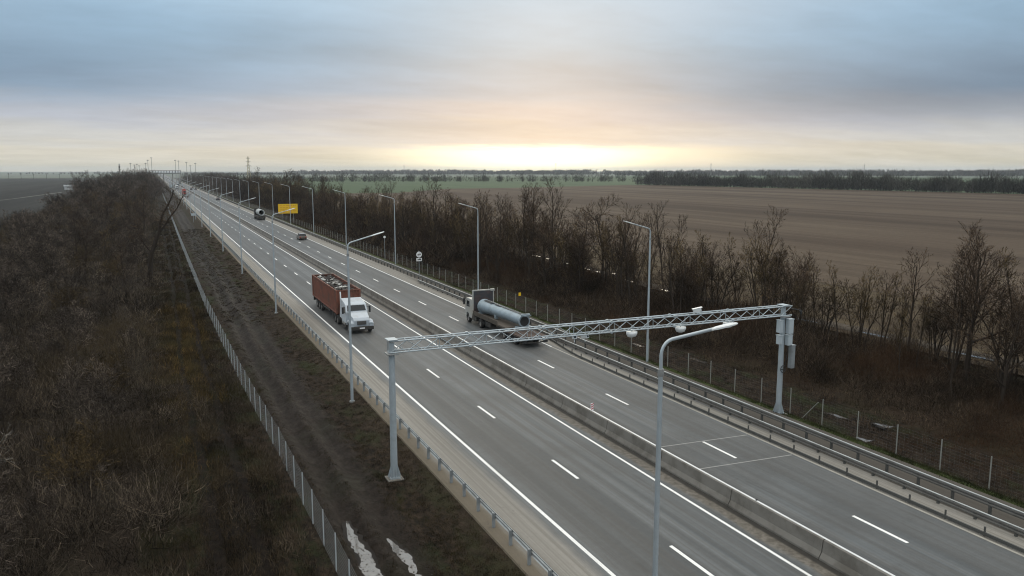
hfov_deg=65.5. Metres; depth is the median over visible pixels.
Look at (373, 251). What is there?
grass
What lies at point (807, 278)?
bare tree
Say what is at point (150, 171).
window
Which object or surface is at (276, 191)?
bare tree
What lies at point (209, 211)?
street lamp
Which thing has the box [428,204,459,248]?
bare tree
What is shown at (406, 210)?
bare tree
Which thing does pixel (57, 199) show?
leafless bush
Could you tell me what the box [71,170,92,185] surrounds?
leafless bush
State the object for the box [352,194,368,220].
bare tree
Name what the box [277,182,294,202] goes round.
bare tree
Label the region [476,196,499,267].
bare tree
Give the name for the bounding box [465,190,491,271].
bare tree
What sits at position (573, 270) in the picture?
bare tree
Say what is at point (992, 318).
bare tree
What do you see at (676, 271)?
bare tree
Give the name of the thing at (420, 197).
bare tree
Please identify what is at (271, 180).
bare tree
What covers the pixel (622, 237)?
bare tree
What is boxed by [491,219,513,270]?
bare tree
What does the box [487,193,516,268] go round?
bare tree
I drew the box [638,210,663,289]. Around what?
bare tree
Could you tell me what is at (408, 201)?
bare tree
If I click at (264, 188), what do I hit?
bare tree
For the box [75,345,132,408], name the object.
leafless bush
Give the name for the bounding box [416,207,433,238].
bare tree
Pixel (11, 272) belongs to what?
leafless bush
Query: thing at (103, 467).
leafless bush
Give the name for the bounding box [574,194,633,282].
bare tree
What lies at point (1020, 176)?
field
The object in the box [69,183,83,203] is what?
leafless bush
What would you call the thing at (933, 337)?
bare tree
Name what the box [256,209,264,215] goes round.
pipe
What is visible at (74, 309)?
leafless bush
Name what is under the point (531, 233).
bare tree
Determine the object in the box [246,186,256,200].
bare tree
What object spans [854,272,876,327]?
bare tree
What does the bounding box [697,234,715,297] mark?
bare tree
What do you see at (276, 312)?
street lamp
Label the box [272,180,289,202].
bare tree
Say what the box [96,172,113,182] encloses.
leafless bush
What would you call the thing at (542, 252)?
bare tree
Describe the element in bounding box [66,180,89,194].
leafless bush
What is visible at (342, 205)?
bare tree
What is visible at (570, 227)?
bare tree
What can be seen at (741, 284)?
bare tree
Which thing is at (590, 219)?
bare tree
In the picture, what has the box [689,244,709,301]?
bare tree
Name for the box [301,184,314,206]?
bare tree
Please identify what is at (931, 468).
grass
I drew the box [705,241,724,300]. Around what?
bare tree
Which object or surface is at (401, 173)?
wood
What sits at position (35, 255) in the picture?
leafless bush
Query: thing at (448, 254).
undergrowth
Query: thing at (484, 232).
bare tree
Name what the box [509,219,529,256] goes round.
bare tree
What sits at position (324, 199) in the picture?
bare tree
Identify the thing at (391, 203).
bare tree
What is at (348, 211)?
bare tree
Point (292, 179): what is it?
bare tree
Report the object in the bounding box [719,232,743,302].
bare tree
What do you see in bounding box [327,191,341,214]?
bare tree
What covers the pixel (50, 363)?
undergrowth
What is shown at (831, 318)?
bare tree
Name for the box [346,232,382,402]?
street lamp
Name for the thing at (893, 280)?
bare tree
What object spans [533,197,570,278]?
bare tree
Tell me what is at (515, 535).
guardrail
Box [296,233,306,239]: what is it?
estate car
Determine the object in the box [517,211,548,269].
bare tree
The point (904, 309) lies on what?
bare tree
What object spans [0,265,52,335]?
leafless bush
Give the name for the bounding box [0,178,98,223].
ploughed field
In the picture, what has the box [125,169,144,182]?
leafless bush
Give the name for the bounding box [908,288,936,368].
bare tree
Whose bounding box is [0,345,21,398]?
leafless bush
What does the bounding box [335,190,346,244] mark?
street lamp
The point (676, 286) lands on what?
bare tree
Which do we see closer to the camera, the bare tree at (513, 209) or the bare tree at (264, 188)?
the bare tree at (513, 209)
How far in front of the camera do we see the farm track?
82.59 m
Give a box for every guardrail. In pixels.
[163,180,558,575]
[178,180,1023,519]
[418,279,1023,536]
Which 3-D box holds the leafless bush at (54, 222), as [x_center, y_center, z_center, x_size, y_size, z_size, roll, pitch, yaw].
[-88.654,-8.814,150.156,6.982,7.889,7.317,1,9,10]
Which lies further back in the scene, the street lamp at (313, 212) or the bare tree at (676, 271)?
the street lamp at (313, 212)
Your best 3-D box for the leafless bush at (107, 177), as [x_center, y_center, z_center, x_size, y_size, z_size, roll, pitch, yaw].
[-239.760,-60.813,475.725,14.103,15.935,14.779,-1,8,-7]
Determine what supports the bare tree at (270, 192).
on the ground at (380, 523)
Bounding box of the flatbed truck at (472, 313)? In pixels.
[463,288,547,343]
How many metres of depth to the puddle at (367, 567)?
35.48 m
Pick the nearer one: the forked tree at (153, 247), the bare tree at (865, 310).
the bare tree at (865, 310)
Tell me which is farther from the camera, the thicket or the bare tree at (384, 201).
the thicket
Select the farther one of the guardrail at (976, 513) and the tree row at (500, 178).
the tree row at (500, 178)
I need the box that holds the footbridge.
[149,170,181,181]
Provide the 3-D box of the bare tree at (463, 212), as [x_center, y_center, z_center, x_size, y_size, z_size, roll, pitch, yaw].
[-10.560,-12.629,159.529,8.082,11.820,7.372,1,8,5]
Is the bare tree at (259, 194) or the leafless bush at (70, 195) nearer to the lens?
the leafless bush at (70, 195)
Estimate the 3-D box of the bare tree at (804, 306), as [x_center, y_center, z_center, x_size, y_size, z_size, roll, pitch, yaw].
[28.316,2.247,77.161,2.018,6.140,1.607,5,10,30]
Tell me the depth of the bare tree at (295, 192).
300.40 m
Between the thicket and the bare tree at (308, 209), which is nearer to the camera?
the bare tree at (308, 209)
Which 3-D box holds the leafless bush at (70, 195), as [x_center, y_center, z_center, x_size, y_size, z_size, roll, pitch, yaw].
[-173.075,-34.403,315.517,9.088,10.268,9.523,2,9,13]
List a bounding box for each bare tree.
[59,214,106,276]
[135,194,152,233]
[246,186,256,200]
[247,171,258,196]
[252,167,262,190]
[254,182,266,199]
[254,187,263,202]
[258,181,271,206]
[263,179,277,204]
[265,172,277,203]
[272,180,285,203]
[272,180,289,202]
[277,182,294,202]
[278,196,289,203]
[282,169,298,202]
[285,169,296,189]
[288,189,300,203]
[291,174,309,204]
[293,182,299,201]
[296,176,315,200]
[299,188,311,205]
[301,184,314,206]
[303,189,319,207]
[304,202,314,213]
[309,197,319,212]
[313,182,337,219]
[318,184,334,217]
[319,194,341,221]
[323,187,341,208]
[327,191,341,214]
[330,182,342,204]
[336,191,343,225]
[338,200,357,228]
[346,194,365,226]
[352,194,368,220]
[356,186,385,224]
[360,195,385,233]
[363,183,382,207]
[368,196,388,234]
[370,196,390,229]
[374,207,392,233]
[377,181,395,207]
[385,193,406,224]
[388,192,424,249]
[388,200,414,241]
[390,196,421,230]
[396,191,418,217]
[404,198,428,232]
[410,188,425,223]
[414,189,426,212]
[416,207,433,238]
[417,177,447,250]
[422,209,447,237]
[423,196,429,221]
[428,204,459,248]
[429,201,444,240]
[432,187,453,211]
[436,196,472,243]
[440,193,468,228]
[448,197,479,242]
[448,207,481,240]
[448,207,483,266]
[451,200,468,238]
[461,210,476,248]
[464,197,496,242]
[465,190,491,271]
[473,205,497,273]
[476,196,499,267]
[480,225,511,281]
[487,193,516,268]
[489,227,508,266]
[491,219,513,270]
[492,210,525,265]
[493,200,521,248]
[502,198,516,226]
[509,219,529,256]
[511,182,550,273]
[512,191,546,278]
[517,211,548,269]
[517,217,555,278]
[518,183,551,260]
[526,222,566,288]
[528,219,580,285]
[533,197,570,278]
[534,177,566,283]
[545,213,567,265]
[551,223,593,289]
[555,231,598,292]
[558,207,613,263]
[561,211,580,251]
[561,256,586,291]
[565,234,597,291]
[565,241,591,273]
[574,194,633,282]
[594,213,631,292]
[594,225,612,276]
[599,201,641,306]
[599,228,615,290]
[604,245,639,298]
[615,221,654,308]
[616,217,636,286]
[618,212,651,294]
[619,236,640,301]
[619,252,639,278]
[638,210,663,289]
[639,251,654,283]
[643,251,659,302]
[645,262,697,312]
[648,229,667,270]
[651,200,687,292]
[654,253,707,312]
[661,234,698,312]
[662,229,710,301]
[668,265,710,305]
[680,271,716,315]
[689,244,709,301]
[692,250,721,312]
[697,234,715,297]
[698,248,753,319]
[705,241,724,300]
[712,266,750,315]
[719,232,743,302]
[737,238,790,326]
[742,204,788,305]
[751,236,781,327]
[754,252,792,304]
[754,259,812,322]
[764,246,822,317]
[767,240,795,312]
[780,274,820,319]
[790,281,811,348]
[791,258,817,322]
[794,285,814,333]
[801,279,859,341]
[804,260,826,337]
[821,260,850,339]
[828,264,895,352]
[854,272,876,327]
[867,271,900,346]
[875,267,907,342]
[888,282,916,354]
[890,247,941,358]
[890,307,910,379]
[894,290,914,343]
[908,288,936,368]
[914,293,968,362]
[917,219,1023,375]
[919,306,966,363]
[929,263,980,365]
[931,306,972,399]
[935,248,990,366]
[936,248,996,377]
[948,259,1004,383]
[948,277,1023,388]
[963,312,1023,395]
[969,287,1023,406]
[977,284,1022,381]
[992,247,1020,384]
[1011,273,1023,350]
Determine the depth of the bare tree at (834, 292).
74.91 m
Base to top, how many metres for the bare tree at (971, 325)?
9.964 m
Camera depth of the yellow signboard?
255.85 m
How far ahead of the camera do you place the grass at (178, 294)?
47.56 m
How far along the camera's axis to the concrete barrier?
44.29 m
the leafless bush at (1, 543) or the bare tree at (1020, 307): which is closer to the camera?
the leafless bush at (1, 543)
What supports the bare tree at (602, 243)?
on the ground at (380, 523)
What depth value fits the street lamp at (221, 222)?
165.87 m
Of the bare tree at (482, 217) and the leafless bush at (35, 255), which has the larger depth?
the bare tree at (482, 217)
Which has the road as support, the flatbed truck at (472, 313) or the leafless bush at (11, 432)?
the flatbed truck at (472, 313)
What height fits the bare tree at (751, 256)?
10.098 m
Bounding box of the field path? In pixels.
[0,192,61,200]
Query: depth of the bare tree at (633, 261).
96.17 m
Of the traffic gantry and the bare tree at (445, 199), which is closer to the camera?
the traffic gantry
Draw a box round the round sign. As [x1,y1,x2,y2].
[416,252,421,260]
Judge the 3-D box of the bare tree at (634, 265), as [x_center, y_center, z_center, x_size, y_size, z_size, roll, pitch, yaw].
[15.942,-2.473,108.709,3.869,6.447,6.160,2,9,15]
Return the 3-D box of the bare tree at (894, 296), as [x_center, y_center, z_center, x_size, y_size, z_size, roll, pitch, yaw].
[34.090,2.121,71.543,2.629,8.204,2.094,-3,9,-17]
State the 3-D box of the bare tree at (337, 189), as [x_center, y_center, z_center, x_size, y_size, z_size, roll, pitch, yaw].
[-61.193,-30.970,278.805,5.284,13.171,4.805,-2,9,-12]
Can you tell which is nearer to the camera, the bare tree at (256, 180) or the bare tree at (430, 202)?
the bare tree at (430, 202)
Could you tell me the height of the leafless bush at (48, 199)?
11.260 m
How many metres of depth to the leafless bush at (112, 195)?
281.88 m
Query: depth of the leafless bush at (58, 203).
230.45 m
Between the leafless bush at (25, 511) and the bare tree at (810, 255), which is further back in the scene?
the bare tree at (810, 255)
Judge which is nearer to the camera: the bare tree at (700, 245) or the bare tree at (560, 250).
the bare tree at (700, 245)
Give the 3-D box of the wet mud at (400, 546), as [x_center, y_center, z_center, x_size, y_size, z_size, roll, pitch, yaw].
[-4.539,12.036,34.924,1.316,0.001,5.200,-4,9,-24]
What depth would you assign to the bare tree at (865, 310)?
70.81 m
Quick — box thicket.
[81,169,294,202]
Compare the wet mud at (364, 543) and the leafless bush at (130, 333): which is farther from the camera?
the leafless bush at (130, 333)
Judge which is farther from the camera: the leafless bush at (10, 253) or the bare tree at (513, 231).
the bare tree at (513, 231)
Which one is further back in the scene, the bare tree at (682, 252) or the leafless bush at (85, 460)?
the bare tree at (682, 252)
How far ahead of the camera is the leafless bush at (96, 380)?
57.56 m
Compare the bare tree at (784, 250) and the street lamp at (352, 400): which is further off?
the bare tree at (784, 250)
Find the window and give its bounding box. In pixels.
[150,171,179,172]
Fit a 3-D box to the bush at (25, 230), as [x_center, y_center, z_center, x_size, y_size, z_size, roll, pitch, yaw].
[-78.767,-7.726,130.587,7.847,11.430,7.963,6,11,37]
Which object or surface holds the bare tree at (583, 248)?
on the ground at (380, 523)
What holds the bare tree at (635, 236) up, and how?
on the ground at (380, 523)
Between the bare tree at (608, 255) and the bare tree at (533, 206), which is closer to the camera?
the bare tree at (608, 255)
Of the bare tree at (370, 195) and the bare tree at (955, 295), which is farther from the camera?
the bare tree at (370, 195)
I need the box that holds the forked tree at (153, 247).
[130,179,190,281]
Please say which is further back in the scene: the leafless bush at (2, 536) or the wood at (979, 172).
the wood at (979, 172)
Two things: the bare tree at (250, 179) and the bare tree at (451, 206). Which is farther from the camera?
the bare tree at (250, 179)
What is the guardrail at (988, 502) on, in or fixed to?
on the road
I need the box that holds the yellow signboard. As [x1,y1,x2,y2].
[278,204,297,216]
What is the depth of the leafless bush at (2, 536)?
33.19 m
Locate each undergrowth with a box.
[0,194,318,575]
[246,192,1023,469]
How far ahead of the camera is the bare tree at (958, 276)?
67.00 m
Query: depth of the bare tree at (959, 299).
62.90 m
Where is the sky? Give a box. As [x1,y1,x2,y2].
[0,0,1023,171]
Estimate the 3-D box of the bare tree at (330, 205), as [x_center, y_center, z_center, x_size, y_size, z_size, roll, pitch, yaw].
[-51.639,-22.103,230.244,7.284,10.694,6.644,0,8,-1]
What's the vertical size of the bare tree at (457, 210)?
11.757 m
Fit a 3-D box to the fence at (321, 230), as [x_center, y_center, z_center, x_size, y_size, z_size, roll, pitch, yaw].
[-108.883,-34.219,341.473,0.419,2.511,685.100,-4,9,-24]
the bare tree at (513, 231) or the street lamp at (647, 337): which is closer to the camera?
the street lamp at (647, 337)
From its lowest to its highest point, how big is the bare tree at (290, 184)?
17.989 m
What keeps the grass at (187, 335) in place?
on the ground at (380, 523)
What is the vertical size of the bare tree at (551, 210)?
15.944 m
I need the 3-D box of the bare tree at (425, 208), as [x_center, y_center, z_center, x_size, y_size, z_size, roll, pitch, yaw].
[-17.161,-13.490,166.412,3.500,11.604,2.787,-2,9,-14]
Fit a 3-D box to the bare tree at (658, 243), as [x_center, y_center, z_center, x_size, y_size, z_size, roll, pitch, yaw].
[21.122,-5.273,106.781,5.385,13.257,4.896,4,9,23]
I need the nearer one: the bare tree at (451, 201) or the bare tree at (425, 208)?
the bare tree at (451, 201)
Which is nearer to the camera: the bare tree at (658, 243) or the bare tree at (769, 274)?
the bare tree at (769, 274)
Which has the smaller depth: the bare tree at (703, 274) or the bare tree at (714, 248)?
the bare tree at (703, 274)
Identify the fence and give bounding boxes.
[162,192,354,575]
[209,190,1023,497]
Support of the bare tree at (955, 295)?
on the ground at (380, 523)
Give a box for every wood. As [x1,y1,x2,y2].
[10,171,551,174]
[276,168,1023,176]
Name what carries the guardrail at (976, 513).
on the road
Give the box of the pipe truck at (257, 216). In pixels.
[254,208,265,219]
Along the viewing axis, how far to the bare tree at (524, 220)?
121.22 m
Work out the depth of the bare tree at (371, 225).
191.38 m
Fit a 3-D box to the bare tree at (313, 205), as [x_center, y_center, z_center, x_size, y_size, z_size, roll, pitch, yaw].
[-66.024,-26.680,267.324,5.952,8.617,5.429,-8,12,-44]
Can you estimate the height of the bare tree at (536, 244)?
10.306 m
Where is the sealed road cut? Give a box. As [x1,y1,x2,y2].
[661,435,789,468]
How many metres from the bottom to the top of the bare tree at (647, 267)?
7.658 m
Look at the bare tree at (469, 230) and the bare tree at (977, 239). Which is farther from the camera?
the bare tree at (469, 230)
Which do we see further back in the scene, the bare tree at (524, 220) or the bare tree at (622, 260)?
the bare tree at (524, 220)
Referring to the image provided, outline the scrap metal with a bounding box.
[317,275,352,289]
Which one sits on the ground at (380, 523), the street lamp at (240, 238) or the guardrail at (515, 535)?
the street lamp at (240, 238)
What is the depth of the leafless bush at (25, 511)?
36.05 m
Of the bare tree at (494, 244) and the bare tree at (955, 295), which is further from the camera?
the bare tree at (494, 244)
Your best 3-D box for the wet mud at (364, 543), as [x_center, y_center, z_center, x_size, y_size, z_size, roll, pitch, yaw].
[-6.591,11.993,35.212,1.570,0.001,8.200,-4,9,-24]
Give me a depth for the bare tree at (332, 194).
271.66 m
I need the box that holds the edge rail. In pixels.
[549,339,1023,554]
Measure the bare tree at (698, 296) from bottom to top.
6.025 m
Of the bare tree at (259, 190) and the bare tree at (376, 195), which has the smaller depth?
the bare tree at (376, 195)
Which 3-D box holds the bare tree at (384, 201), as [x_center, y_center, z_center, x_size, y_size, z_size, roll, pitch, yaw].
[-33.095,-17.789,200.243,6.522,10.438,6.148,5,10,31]
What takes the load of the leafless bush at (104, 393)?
on the ground at (380, 523)
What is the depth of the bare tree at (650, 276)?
94.31 m
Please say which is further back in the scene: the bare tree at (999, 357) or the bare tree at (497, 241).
the bare tree at (497, 241)
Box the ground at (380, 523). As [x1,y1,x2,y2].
[0,171,1023,575]
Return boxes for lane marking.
[164,176,908,575]
[552,347,1023,556]
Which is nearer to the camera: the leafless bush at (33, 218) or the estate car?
the leafless bush at (33, 218)
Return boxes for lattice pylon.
[246,156,249,177]
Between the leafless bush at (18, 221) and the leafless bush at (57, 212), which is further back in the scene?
the leafless bush at (57, 212)
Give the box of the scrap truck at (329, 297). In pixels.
[312,274,373,332]
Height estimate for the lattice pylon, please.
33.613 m
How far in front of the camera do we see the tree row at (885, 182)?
690.85 m
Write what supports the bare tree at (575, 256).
on the ground at (380, 523)
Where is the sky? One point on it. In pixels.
(90, 85)
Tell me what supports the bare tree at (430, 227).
on the ground at (380, 523)
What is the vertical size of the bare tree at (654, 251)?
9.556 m
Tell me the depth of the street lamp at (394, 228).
141.62 m
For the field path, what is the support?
on the ploughed field at (12, 188)
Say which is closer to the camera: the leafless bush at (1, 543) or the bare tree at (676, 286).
the leafless bush at (1, 543)
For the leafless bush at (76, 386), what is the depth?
50.82 m
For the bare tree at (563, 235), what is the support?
on the ground at (380, 523)
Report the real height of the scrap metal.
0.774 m
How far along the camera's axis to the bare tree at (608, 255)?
105.03 m
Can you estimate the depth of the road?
46.06 m
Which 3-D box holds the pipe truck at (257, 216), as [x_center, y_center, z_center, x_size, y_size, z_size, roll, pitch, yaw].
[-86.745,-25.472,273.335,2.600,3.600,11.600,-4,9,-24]
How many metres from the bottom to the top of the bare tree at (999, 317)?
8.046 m
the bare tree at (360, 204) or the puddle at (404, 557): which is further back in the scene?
the bare tree at (360, 204)
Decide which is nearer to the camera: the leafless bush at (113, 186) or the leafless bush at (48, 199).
the leafless bush at (48, 199)
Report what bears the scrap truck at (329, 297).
on the road
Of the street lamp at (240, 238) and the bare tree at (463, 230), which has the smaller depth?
the street lamp at (240, 238)
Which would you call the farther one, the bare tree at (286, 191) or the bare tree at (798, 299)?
the bare tree at (286, 191)
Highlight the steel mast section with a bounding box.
[477,299,530,327]
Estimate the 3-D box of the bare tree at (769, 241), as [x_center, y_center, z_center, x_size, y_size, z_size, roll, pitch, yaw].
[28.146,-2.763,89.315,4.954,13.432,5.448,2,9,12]
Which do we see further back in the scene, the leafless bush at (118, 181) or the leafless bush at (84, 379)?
the leafless bush at (118, 181)
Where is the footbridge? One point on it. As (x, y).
(163, 172)
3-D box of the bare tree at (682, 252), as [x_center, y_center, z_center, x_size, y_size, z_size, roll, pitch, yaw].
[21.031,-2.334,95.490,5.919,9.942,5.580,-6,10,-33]
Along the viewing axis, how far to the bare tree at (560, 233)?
126.09 m
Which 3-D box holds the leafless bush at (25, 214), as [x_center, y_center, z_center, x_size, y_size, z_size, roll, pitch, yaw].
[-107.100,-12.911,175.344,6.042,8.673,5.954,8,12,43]
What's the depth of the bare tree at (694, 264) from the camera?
92.77 m
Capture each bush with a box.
[0,213,38,230]
[0,238,24,271]
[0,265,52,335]
[0,329,25,375]
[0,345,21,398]
[0,421,17,467]
[0,465,25,574]
[0,512,24,572]
[1,265,24,299]
[2,209,33,221]
[5,207,60,259]
[5,480,71,549]
[11,231,65,294]
[17,211,38,231]
[19,221,65,245]
[20,211,43,227]
[31,415,122,513]
[37,191,77,215]
[42,201,65,223]
[46,195,72,209]
[49,195,72,211]
[49,356,113,431]
[50,306,97,352]
[50,354,137,455]
[50,461,118,518]
[63,189,85,207]
[65,363,115,410]
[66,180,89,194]
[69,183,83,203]
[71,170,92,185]
[71,173,99,194]
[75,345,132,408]
[82,363,120,405]
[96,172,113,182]
[96,186,124,208]
[98,173,121,182]
[104,184,124,199]
[107,321,142,355]
[110,176,126,188]
[112,168,136,186]
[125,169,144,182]
[134,168,151,185]
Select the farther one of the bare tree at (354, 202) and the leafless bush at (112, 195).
the leafless bush at (112, 195)
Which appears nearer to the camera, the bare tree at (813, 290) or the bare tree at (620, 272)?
the bare tree at (813, 290)
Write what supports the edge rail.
on the road
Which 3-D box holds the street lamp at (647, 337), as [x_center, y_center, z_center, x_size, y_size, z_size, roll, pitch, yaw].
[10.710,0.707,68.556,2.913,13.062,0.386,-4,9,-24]
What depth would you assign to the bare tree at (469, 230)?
143.08 m
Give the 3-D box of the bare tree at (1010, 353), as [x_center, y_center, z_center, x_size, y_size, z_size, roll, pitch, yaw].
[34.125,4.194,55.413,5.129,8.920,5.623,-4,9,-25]
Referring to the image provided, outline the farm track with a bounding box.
[464,236,1023,366]
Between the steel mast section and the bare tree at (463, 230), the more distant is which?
the bare tree at (463, 230)
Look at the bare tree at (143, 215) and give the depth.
200.88 m
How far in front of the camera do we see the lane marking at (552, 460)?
45.89 m
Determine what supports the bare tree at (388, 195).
on the ground at (380, 523)
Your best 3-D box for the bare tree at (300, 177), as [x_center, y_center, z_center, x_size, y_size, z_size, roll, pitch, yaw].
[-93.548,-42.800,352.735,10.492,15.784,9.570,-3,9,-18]
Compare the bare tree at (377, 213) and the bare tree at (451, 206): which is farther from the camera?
the bare tree at (377, 213)
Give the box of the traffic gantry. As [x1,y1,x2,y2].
[384,303,801,481]
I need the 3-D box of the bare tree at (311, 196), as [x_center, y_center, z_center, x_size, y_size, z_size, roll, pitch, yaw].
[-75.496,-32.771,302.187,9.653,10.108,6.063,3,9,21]
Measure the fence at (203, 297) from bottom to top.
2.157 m
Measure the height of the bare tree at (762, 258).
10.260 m
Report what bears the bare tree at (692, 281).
on the ground at (380, 523)
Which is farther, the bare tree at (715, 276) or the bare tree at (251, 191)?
the bare tree at (251, 191)
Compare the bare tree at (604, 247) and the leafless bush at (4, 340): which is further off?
the bare tree at (604, 247)
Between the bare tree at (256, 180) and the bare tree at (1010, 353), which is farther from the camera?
the bare tree at (256, 180)
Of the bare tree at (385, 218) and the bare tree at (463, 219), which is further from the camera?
the bare tree at (385, 218)
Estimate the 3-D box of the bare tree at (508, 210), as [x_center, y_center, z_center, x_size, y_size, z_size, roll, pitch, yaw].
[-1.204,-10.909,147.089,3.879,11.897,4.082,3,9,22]
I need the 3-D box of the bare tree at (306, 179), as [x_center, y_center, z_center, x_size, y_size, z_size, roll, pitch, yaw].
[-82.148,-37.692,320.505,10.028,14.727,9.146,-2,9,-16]
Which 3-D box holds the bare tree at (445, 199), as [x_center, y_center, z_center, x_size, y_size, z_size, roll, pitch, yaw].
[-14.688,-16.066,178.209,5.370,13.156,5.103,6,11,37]
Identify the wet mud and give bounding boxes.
[342,521,384,575]
[389,538,414,563]
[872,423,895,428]
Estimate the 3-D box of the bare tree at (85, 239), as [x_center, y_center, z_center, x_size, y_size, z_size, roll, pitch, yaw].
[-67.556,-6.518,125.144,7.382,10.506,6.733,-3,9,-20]
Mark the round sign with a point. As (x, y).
(418, 254)
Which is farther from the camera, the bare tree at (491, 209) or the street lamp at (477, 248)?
the bare tree at (491, 209)
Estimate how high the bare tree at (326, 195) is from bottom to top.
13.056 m
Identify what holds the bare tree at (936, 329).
on the ground at (380, 523)
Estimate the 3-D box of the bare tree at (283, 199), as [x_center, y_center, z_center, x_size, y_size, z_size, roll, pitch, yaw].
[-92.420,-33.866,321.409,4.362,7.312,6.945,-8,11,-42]
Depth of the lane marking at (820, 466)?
44.07 m
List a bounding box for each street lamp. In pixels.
[208,188,217,236]
[220,192,230,251]
[238,198,253,273]
[271,208,294,313]
[302,186,313,232]
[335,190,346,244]
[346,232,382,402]
[382,195,395,263]
[459,203,478,289]
[624,221,650,361]
[652,322,737,575]
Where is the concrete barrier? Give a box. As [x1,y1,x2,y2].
[166,177,894,575]
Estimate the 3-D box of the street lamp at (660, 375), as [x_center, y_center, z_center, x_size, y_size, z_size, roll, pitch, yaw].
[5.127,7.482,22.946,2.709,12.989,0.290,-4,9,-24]
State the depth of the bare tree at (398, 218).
175.71 m
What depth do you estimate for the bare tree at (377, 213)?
188.88 m
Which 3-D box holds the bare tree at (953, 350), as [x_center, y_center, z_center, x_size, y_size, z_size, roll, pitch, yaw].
[32.192,4.818,57.577,2.888,7.119,2.744,-1,8,-7]
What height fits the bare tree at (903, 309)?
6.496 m
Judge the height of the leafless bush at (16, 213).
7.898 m
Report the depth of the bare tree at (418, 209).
183.56 m
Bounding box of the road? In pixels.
[157,174,1023,575]
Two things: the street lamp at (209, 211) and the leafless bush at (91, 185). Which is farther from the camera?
the leafless bush at (91, 185)
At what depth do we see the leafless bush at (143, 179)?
506.70 m
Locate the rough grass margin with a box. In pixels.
[337,209,1023,375]
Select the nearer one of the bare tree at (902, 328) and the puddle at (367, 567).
the puddle at (367, 567)
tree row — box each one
[263,170,641,181]
[629,167,1023,193]
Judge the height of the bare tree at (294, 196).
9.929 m
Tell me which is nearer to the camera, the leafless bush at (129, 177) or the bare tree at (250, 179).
the bare tree at (250, 179)
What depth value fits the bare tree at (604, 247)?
113.50 m
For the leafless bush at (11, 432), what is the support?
on the ground at (380, 523)
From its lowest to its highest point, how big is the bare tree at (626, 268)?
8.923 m
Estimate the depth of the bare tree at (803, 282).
80.41 m
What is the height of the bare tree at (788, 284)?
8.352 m
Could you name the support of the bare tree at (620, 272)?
on the ground at (380, 523)
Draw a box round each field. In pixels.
[0,171,908,177]
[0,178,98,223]
[239,176,1021,193]
[305,185,1023,313]
[835,175,1023,177]
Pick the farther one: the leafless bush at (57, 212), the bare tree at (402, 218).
the leafless bush at (57, 212)
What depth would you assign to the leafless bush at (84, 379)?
55.47 m
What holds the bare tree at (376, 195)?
on the ground at (380, 523)
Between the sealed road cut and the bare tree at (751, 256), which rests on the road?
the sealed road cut
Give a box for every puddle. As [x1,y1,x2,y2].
[346,521,382,575]
[387,538,421,575]
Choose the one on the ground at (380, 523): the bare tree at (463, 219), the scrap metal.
the bare tree at (463, 219)
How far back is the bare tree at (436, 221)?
153.69 m
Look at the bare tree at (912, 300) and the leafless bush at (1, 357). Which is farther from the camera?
the bare tree at (912, 300)
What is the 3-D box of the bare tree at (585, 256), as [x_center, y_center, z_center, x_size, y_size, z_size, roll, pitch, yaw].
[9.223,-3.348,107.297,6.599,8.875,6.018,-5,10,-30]
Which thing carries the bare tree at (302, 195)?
on the ground at (380, 523)
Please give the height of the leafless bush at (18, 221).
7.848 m
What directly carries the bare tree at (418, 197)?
on the ground at (380, 523)
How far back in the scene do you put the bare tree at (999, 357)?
57.34 m
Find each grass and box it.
[128,220,330,575]
[139,302,231,491]
[276,217,1023,501]
[449,284,1023,507]
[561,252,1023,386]
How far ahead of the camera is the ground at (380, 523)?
51.13 m
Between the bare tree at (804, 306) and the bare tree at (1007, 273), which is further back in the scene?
the bare tree at (804, 306)

